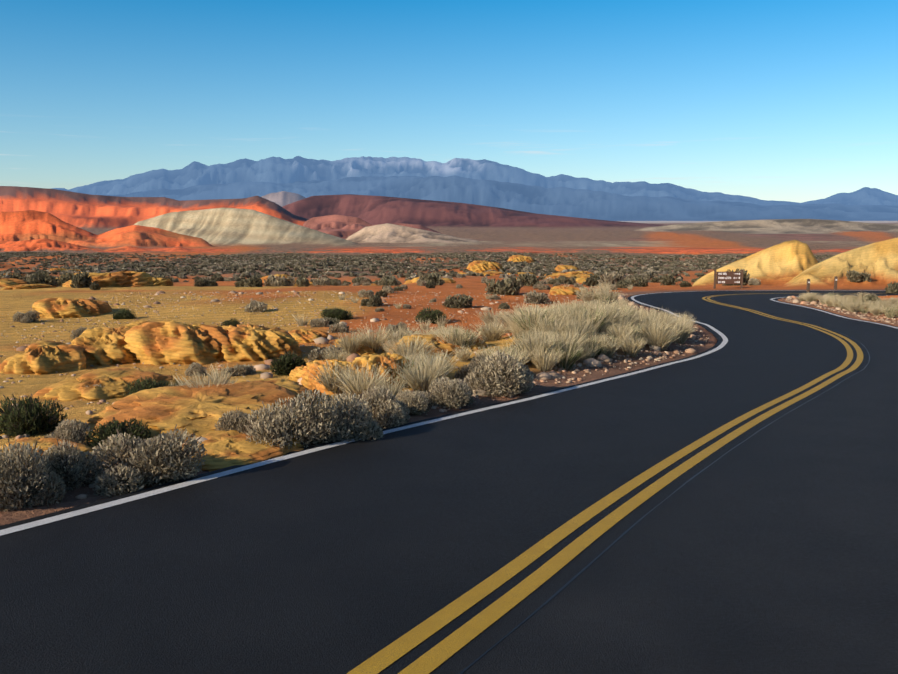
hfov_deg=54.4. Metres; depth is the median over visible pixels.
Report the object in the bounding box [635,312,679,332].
grass
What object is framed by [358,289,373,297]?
shrub
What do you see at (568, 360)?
grass
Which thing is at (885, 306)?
grass
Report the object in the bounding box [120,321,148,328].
outcrop
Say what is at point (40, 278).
scrub
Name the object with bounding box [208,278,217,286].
scrub
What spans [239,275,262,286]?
scrub
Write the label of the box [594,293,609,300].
grass
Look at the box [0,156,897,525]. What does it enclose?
ground
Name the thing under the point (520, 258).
outcrop
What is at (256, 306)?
shrub
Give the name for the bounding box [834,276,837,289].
marker post
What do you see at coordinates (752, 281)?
scrub
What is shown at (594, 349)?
grass
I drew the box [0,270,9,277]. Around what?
scrub
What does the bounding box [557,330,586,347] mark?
grass
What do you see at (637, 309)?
grass
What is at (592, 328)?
grass
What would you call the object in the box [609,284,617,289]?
shrub
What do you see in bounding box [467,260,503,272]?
outcrop
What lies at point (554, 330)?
grass
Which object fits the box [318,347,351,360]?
shrub
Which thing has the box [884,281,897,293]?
shrub
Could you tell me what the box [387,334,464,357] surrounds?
outcrop
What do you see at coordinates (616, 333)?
grass
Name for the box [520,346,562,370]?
grass
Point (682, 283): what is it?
scrub
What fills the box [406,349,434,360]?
grass
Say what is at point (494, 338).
grass
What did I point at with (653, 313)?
grass
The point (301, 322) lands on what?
tuft
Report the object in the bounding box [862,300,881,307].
grass
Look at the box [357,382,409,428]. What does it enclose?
shrub
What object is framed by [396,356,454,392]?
grass
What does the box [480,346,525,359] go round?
grass
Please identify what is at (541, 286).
shrub
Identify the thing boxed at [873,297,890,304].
grass
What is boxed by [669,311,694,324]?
grass
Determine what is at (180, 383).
tuft
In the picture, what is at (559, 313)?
grass
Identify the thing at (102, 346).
outcrop
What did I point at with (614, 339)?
grass
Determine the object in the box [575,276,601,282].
outcrop
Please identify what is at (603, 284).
grass
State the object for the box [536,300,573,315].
grass
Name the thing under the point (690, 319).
grass
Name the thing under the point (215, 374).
tuft
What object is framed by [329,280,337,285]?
scrub
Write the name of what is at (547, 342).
grass
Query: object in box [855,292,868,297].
grass
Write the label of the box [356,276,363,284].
scrub
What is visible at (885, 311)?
grass
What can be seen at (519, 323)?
grass
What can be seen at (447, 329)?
grass
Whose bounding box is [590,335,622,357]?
grass
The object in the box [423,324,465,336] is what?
grass
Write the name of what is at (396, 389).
grass
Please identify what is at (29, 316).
shrub
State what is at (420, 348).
grass
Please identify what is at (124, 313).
shrub
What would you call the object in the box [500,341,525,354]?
grass
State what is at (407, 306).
shrub
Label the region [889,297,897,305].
grass
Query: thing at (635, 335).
grass
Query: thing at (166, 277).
scrub
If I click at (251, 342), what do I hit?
outcrop
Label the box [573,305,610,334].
grass
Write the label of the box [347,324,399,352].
grass
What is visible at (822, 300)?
grass
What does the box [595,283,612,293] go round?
grass
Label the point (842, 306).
grass
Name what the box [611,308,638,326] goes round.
grass
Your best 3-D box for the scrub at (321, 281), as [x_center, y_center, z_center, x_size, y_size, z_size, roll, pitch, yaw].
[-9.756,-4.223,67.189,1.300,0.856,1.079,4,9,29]
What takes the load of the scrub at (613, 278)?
on the ground at (346, 206)
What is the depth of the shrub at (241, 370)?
15.94 m
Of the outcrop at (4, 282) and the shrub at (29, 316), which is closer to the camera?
the shrub at (29, 316)
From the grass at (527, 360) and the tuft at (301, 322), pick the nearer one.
the grass at (527, 360)
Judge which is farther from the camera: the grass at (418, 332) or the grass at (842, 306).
the grass at (842, 306)
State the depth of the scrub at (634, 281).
67.82 m
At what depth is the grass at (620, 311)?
21.13 m
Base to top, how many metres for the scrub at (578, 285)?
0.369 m
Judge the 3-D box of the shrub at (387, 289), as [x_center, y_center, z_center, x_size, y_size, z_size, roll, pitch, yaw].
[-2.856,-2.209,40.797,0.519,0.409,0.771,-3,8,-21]
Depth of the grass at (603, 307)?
21.51 m
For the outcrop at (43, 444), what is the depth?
8.80 m
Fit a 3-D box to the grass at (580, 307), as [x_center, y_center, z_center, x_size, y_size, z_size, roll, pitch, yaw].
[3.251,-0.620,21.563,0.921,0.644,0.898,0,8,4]
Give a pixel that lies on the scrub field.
(649, 271)
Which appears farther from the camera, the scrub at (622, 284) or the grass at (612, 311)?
the scrub at (622, 284)
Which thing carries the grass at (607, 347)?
on the ground at (346, 206)
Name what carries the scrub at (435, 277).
on the ground at (346, 206)
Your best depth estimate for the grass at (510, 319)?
20.25 m
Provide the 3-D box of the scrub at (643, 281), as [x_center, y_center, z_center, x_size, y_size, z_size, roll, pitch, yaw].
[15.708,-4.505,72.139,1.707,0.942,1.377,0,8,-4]
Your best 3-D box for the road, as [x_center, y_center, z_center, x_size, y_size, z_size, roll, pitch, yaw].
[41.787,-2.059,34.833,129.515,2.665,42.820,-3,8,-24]
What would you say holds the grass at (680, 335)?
on the ground at (346, 206)
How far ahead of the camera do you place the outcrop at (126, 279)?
48.79 m
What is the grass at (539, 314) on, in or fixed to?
on the ground at (346, 206)
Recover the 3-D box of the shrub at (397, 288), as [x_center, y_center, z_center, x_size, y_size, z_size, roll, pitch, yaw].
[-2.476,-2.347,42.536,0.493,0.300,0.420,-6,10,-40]
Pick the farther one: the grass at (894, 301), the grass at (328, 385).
the grass at (894, 301)
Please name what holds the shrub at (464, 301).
on the ground at (346, 206)
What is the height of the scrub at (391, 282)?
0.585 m
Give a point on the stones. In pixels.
(554, 375)
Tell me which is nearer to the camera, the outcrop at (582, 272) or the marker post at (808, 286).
the marker post at (808, 286)
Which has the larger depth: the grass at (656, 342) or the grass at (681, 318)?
the grass at (681, 318)
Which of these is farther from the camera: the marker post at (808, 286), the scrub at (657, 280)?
the scrub at (657, 280)
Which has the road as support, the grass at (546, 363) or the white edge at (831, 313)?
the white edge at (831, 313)
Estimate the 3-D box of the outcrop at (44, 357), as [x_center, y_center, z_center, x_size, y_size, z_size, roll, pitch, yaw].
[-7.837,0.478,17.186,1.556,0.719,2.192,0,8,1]
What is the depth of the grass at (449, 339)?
18.19 m
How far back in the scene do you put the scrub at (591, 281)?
64.25 m
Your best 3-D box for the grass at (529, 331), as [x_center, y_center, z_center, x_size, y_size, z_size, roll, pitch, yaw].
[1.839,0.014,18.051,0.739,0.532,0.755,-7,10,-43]
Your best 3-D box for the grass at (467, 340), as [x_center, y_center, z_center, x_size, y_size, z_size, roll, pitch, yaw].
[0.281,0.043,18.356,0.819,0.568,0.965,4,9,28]
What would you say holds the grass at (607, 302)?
on the ground at (346, 206)
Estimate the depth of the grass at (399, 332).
20.27 m
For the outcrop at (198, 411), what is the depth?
10.87 m
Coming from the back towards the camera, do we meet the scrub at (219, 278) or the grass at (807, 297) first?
the scrub at (219, 278)
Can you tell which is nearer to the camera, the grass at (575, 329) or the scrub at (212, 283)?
the grass at (575, 329)
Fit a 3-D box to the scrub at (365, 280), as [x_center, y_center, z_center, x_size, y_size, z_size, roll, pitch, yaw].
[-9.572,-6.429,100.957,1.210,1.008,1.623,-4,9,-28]
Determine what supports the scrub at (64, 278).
on the ground at (346, 206)
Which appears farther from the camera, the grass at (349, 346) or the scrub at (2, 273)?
the scrub at (2, 273)
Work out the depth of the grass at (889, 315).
29.42 m
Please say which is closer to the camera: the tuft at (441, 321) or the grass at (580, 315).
the grass at (580, 315)
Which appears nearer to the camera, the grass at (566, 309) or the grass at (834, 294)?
the grass at (566, 309)
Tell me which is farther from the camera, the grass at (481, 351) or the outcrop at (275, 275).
the outcrop at (275, 275)
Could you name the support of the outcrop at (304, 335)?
on the ground at (346, 206)
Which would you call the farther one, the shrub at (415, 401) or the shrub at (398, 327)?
the shrub at (398, 327)
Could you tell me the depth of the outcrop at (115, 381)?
13.38 m
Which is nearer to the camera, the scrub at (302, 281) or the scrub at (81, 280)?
the scrub at (81, 280)
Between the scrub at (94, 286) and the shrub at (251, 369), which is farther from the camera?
the scrub at (94, 286)
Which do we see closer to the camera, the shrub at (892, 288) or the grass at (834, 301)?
the grass at (834, 301)
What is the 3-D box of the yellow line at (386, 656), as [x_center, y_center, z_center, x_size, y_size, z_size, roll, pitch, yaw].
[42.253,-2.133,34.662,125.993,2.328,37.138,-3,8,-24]
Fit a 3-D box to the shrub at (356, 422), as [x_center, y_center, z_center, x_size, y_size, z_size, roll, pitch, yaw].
[-1.242,0.918,9.873,0.967,0.618,0.848,-5,9,-31]
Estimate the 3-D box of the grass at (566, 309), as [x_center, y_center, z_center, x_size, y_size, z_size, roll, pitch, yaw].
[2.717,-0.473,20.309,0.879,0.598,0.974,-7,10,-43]
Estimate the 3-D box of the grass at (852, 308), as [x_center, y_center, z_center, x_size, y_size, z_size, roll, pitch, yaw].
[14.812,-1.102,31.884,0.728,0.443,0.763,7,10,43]
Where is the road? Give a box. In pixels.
[0,290,897,673]
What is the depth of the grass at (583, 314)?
19.61 m
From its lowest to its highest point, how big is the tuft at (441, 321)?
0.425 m
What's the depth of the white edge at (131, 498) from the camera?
8.80 m
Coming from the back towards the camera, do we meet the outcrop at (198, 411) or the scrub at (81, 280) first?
the scrub at (81, 280)
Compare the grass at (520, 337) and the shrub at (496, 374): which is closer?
the shrub at (496, 374)
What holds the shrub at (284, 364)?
on the ground at (346, 206)
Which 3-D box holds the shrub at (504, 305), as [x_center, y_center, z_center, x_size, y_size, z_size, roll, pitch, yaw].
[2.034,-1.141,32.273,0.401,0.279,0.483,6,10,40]
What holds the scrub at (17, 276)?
on the ground at (346, 206)
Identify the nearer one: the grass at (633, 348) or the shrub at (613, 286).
the grass at (633, 348)
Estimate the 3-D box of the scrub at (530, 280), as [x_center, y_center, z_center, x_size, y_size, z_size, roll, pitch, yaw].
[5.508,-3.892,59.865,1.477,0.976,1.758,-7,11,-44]
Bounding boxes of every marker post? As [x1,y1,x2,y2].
[806,279,809,291]
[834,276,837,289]
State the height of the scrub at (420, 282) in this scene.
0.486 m
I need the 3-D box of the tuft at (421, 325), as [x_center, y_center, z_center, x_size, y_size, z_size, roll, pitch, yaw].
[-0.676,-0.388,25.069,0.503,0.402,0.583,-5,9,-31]
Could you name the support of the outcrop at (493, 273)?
on the ground at (346, 206)
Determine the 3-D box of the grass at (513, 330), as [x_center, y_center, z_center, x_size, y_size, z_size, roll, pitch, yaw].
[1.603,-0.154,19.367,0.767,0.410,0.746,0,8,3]
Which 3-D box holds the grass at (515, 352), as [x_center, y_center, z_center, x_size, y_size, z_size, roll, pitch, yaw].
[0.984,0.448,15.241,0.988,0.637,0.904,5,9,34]
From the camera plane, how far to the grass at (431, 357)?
15.21 m
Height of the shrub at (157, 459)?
0.520 m
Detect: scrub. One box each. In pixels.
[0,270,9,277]
[4,273,22,279]
[26,270,55,285]
[51,277,58,286]
[57,271,75,286]
[70,271,92,287]
[89,282,100,289]
[155,275,172,281]
[194,278,208,286]
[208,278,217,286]
[214,275,223,280]
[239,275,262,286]
[264,275,284,286]
[278,276,295,285]
[280,280,289,286]
[296,276,309,286]
[312,277,329,285]
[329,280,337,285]
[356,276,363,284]
[360,278,371,284]
[382,275,396,285]
[382,278,396,285]
[416,279,425,285]
[419,271,443,284]
[481,276,492,282]
[516,273,538,286]
[548,279,559,284]
[553,276,568,284]
[568,276,576,284]
[574,283,583,286]
[585,273,601,286]
[597,271,626,286]
[616,279,632,287]
[626,278,638,286]
[634,277,648,286]
[651,277,661,282]
[660,274,675,284]
[679,280,692,286]
[722,268,749,285]
[748,278,760,284]
[846,270,870,281]
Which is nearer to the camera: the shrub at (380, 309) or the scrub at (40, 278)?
the shrub at (380, 309)
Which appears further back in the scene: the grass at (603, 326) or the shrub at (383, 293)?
the shrub at (383, 293)
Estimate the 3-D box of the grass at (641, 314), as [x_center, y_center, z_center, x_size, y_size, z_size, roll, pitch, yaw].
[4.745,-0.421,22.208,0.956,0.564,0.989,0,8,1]
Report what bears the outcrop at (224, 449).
on the ground at (346, 206)
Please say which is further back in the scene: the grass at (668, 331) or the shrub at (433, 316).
the shrub at (433, 316)
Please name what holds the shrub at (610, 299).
on the ground at (346, 206)
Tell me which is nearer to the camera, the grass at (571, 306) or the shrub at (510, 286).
the grass at (571, 306)
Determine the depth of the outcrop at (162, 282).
54.71 m
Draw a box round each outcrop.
[0,278,26,286]
[0,284,55,289]
[0,341,96,374]
[0,437,92,456]
[32,297,111,318]
[33,368,178,400]
[50,268,66,270]
[66,271,153,287]
[70,327,138,365]
[88,382,303,439]
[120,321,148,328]
[121,320,233,365]
[152,277,173,285]
[179,430,306,471]
[220,324,301,361]
[229,379,313,402]
[259,274,295,281]
[288,329,328,342]
[288,365,307,381]
[301,359,363,393]
[334,337,383,354]
[351,353,410,388]
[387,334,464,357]
[404,277,455,283]
[461,337,485,351]
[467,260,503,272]
[482,271,502,275]
[507,255,534,262]
[545,274,580,278]
[549,286,580,294]
[554,265,578,271]
[564,271,581,274]
[572,271,593,274]
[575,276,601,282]
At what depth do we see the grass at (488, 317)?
25.66 m
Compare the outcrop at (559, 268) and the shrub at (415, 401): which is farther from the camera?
the outcrop at (559, 268)
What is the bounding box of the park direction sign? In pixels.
[713,269,743,288]
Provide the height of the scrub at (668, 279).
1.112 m
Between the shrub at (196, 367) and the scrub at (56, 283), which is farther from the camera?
the scrub at (56, 283)
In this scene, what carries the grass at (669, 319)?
on the ground at (346, 206)
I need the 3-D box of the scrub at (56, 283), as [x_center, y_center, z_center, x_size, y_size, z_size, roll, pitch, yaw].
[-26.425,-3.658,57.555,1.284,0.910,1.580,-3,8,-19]
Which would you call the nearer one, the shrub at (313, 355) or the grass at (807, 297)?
the shrub at (313, 355)
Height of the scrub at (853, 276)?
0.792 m
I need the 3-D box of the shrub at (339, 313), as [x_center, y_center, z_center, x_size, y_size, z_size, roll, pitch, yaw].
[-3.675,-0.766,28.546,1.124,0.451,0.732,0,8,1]
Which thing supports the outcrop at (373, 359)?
on the ground at (346, 206)
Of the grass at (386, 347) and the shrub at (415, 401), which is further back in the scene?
the grass at (386, 347)
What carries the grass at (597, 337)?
on the ground at (346, 206)
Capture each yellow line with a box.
[347,293,852,673]
[398,293,862,673]
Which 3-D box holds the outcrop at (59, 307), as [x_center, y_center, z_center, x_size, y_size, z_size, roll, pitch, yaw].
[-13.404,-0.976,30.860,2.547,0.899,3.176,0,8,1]
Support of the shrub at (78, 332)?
on the ground at (346, 206)
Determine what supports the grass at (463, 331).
on the ground at (346, 206)
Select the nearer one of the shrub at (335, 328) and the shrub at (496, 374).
the shrub at (496, 374)
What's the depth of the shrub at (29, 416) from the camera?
10.02 m
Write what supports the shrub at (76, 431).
on the ground at (346, 206)
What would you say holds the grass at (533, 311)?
on the ground at (346, 206)
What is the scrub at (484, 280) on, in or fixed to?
on the ground at (346, 206)
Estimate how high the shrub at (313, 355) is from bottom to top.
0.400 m
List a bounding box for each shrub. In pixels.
[0,393,67,436]
[0,437,66,511]
[12,310,39,322]
[39,438,103,491]
[44,418,92,445]
[70,327,94,339]
[85,416,150,449]
[90,424,207,497]
[112,307,136,319]
[123,375,168,396]
[185,362,206,376]
[214,406,257,432]
[219,318,239,326]
[221,364,246,376]
[240,364,256,375]
[243,300,267,312]
[243,389,337,448]
[270,350,306,375]
[303,387,383,444]
[307,344,343,360]
[309,318,328,327]
[321,307,352,319]
[323,317,339,324]
[327,322,348,332]
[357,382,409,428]
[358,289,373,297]
[361,295,382,306]
[375,290,387,296]
[375,307,384,311]
[382,285,393,292]
[385,321,407,333]
[393,286,402,290]
[395,389,429,415]
[403,304,411,308]
[415,307,446,323]
[419,376,473,408]
[425,281,435,287]
[442,294,473,308]
[454,354,485,380]
[463,350,534,397]
[485,276,522,294]
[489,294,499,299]
[498,302,509,308]
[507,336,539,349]
[523,290,549,303]
[537,283,550,289]
[601,298,617,304]
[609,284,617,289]
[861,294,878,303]
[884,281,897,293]
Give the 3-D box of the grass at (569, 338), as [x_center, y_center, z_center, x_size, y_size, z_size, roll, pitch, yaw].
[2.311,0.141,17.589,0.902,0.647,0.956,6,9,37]
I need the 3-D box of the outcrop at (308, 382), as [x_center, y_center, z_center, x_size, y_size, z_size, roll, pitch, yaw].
[-1.774,0.710,14.144,1.141,0.682,1.665,-4,9,-29]
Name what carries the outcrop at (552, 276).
on the ground at (346, 206)
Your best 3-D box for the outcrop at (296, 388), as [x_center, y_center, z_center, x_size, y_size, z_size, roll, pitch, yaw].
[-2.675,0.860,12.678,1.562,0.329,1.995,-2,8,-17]
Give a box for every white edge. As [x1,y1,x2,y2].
[0,290,884,535]
[770,297,897,328]
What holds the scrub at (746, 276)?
on the ground at (346, 206)
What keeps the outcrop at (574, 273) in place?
on the ground at (346, 206)
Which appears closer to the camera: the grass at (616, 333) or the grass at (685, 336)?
the grass at (616, 333)
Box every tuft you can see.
[172,370,210,385]
[204,361,238,383]
[292,313,313,325]
[392,342,417,356]
[417,319,431,329]
[435,315,448,327]
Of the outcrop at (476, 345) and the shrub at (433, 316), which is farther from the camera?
the shrub at (433, 316)
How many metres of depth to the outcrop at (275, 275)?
102.51 m
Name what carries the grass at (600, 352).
on the ground at (346, 206)
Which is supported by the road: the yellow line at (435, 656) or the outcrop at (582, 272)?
the yellow line at (435, 656)
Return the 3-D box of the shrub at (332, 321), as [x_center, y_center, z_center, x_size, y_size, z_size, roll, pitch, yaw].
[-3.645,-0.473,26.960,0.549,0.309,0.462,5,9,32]
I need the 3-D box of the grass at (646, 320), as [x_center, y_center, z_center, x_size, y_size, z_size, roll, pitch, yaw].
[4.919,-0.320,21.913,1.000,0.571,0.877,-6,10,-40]
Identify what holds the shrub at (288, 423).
on the ground at (346, 206)
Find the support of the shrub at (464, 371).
on the ground at (346, 206)
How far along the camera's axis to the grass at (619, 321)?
20.35 m
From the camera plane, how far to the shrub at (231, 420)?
9.60 m
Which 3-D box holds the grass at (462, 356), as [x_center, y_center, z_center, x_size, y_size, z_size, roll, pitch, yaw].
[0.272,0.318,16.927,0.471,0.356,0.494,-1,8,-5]
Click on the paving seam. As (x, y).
(562, 588)
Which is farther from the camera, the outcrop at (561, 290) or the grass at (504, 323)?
the outcrop at (561, 290)
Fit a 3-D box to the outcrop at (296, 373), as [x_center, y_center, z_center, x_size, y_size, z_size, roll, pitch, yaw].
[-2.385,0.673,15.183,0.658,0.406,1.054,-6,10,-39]
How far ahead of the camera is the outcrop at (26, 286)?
46.17 m
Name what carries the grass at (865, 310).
on the ground at (346, 206)
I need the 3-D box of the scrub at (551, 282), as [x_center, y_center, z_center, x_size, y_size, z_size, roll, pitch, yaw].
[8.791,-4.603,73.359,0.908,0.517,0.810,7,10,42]
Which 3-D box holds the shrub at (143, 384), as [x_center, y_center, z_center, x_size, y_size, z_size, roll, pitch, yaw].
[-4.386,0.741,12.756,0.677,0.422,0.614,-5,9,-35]
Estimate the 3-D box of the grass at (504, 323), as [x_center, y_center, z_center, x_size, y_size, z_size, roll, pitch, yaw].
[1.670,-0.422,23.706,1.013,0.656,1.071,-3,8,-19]
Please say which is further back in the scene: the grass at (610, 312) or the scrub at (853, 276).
the scrub at (853, 276)
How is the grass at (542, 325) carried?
on the ground at (346, 206)
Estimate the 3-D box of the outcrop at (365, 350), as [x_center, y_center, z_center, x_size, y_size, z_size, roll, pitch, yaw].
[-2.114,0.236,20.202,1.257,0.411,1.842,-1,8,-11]
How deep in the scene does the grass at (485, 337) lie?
20.22 m
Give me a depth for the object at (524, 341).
17.50 m
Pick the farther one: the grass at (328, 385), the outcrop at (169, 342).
the outcrop at (169, 342)
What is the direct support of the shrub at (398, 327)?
on the ground at (346, 206)
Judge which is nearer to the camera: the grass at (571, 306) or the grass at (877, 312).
the grass at (571, 306)
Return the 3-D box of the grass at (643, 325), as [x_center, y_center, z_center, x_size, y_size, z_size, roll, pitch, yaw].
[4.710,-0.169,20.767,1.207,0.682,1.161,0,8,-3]
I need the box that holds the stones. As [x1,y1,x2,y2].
[0,290,897,505]
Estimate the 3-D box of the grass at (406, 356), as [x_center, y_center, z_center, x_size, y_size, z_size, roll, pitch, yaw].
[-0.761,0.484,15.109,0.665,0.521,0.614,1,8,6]
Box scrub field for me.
[0,251,833,281]
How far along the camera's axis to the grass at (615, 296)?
36.32 m
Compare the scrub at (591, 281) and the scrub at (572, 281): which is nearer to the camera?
the scrub at (591, 281)
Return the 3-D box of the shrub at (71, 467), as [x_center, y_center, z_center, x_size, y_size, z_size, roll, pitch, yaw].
[-3.327,1.091,7.544,0.529,0.466,0.585,3,8,18]
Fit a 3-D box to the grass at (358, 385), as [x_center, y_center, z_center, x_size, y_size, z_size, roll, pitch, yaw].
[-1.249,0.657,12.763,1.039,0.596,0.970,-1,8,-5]
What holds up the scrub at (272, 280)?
on the ground at (346, 206)
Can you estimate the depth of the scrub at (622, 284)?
49.02 m
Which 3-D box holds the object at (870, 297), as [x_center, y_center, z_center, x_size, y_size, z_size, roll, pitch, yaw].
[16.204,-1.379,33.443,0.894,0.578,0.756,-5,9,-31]
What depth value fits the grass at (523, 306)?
27.89 m
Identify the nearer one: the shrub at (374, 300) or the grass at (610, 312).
the grass at (610, 312)
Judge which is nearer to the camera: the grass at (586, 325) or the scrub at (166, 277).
the grass at (586, 325)
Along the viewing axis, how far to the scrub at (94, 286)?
44.59 m
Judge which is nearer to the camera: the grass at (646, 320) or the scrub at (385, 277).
the grass at (646, 320)
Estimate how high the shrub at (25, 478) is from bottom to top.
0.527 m
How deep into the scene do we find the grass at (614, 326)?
19.96 m
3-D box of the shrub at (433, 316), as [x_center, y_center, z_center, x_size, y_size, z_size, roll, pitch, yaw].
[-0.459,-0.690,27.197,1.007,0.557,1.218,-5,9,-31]
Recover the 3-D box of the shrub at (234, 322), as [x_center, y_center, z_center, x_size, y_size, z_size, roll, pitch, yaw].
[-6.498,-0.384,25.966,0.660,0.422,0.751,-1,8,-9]
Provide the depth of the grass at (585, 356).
17.58 m
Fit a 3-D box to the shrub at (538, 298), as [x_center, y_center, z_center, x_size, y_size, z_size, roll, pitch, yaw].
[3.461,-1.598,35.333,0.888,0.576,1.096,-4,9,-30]
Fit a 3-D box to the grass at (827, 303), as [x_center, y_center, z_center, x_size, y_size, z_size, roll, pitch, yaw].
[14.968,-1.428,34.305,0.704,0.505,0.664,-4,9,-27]
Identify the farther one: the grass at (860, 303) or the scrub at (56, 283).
the scrub at (56, 283)
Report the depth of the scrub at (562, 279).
79.17 m
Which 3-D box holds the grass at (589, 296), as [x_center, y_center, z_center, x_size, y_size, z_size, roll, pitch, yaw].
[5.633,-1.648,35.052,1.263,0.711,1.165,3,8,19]
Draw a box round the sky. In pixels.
[0,0,897,202]
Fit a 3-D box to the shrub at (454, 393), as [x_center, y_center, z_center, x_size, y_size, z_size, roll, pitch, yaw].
[-0.052,0.766,12.490,0.840,0.462,0.867,2,8,17]
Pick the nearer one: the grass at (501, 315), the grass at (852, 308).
the grass at (501, 315)
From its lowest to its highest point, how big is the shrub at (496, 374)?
0.752 m
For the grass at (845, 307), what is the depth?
32.43 m
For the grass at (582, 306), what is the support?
on the ground at (346, 206)
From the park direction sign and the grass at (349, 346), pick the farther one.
the park direction sign
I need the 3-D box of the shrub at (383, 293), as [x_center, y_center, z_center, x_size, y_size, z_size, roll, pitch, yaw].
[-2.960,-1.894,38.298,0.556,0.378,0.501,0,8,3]
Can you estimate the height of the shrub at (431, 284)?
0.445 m
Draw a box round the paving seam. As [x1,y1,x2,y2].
[459,294,869,673]
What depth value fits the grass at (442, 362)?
14.68 m
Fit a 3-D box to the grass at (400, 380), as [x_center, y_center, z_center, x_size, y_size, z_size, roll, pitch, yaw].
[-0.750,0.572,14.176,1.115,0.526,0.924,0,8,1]
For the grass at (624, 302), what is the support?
on the ground at (346, 206)
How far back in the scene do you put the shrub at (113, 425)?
9.26 m
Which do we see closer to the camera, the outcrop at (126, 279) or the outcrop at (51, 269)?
the outcrop at (126, 279)
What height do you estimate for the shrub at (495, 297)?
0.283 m
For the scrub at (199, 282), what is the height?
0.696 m
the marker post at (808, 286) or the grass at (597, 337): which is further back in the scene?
the marker post at (808, 286)
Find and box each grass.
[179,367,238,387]
[309,360,363,393]
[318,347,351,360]
[329,362,397,398]
[333,328,366,355]
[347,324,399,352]
[368,374,406,398]
[376,355,425,387]
[380,338,397,352]
[381,322,421,344]
[387,332,435,356]
[396,351,419,362]
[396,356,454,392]
[405,325,443,335]
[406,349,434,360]
[408,349,457,378]
[413,349,450,365]
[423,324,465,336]
[430,324,475,334]
[430,327,477,346]
[443,326,480,349]
[449,327,478,339]
[452,344,473,361]
[470,318,509,341]
[474,345,502,359]
[476,308,511,325]
[480,325,506,341]
[480,345,530,364]
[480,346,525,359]
[485,346,519,356]
[492,310,517,332]
[493,311,515,324]
[500,304,552,328]
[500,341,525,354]
[501,346,531,364]
[505,324,523,338]
[506,308,559,333]
[510,331,563,364]
[512,301,539,314]
[513,332,534,343]
[514,305,569,326]
[516,325,553,341]
[517,330,566,355]
[520,306,555,317]
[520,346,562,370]
[524,313,575,336]
[528,308,575,324]
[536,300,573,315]
[541,321,573,335]
[544,337,587,369]
[545,328,586,353]
[550,304,583,317]
[553,318,590,339]
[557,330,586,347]
[558,306,598,324]
[559,298,587,310]
[560,307,595,320]
[563,303,592,311]
[566,301,595,313]
[569,317,599,336]
[570,317,598,332]
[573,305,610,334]
[575,346,595,361]
[576,288,601,303]
[578,336,605,357]
[581,298,626,308]
[583,332,612,345]
[584,300,625,311]
[587,305,625,323]
[587,336,615,354]
[590,304,632,321]
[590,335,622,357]
[590,337,611,356]
[592,316,614,334]
[592,334,622,346]
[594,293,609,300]
[594,305,625,319]
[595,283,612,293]
[597,281,611,288]
[600,289,619,299]
[602,321,638,345]
[602,322,633,337]
[607,310,635,330]
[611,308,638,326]
[613,297,630,306]
[615,332,648,356]
[616,323,644,339]
[627,310,654,321]
[628,304,645,315]
[631,317,669,344]
[633,314,657,324]
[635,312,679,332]
[639,320,682,349]
[641,306,672,317]
[643,331,676,350]
[650,314,682,325]
[656,312,699,328]
[665,319,696,343]
[668,321,688,342]
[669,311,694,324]
[802,292,821,301]
[817,293,832,303]
[824,291,843,296]
[824,295,838,306]
[831,297,842,306]
[836,300,854,309]
[841,301,852,310]
[847,302,861,311]
[853,300,868,311]
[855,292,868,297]
[859,307,868,313]
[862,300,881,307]
[868,304,883,315]
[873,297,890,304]
[878,301,896,308]
[882,305,897,314]
[885,310,895,317]
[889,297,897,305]
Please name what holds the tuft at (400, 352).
on the ground at (346, 206)
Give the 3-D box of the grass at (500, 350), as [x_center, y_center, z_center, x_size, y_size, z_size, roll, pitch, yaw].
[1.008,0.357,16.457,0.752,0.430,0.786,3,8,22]
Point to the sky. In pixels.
(776, 100)
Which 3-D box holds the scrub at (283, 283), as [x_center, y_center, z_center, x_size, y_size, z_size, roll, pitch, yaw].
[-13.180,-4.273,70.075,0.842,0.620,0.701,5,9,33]
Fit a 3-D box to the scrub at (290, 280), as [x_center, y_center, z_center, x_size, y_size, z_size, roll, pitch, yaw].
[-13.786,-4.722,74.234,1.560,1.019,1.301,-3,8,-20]

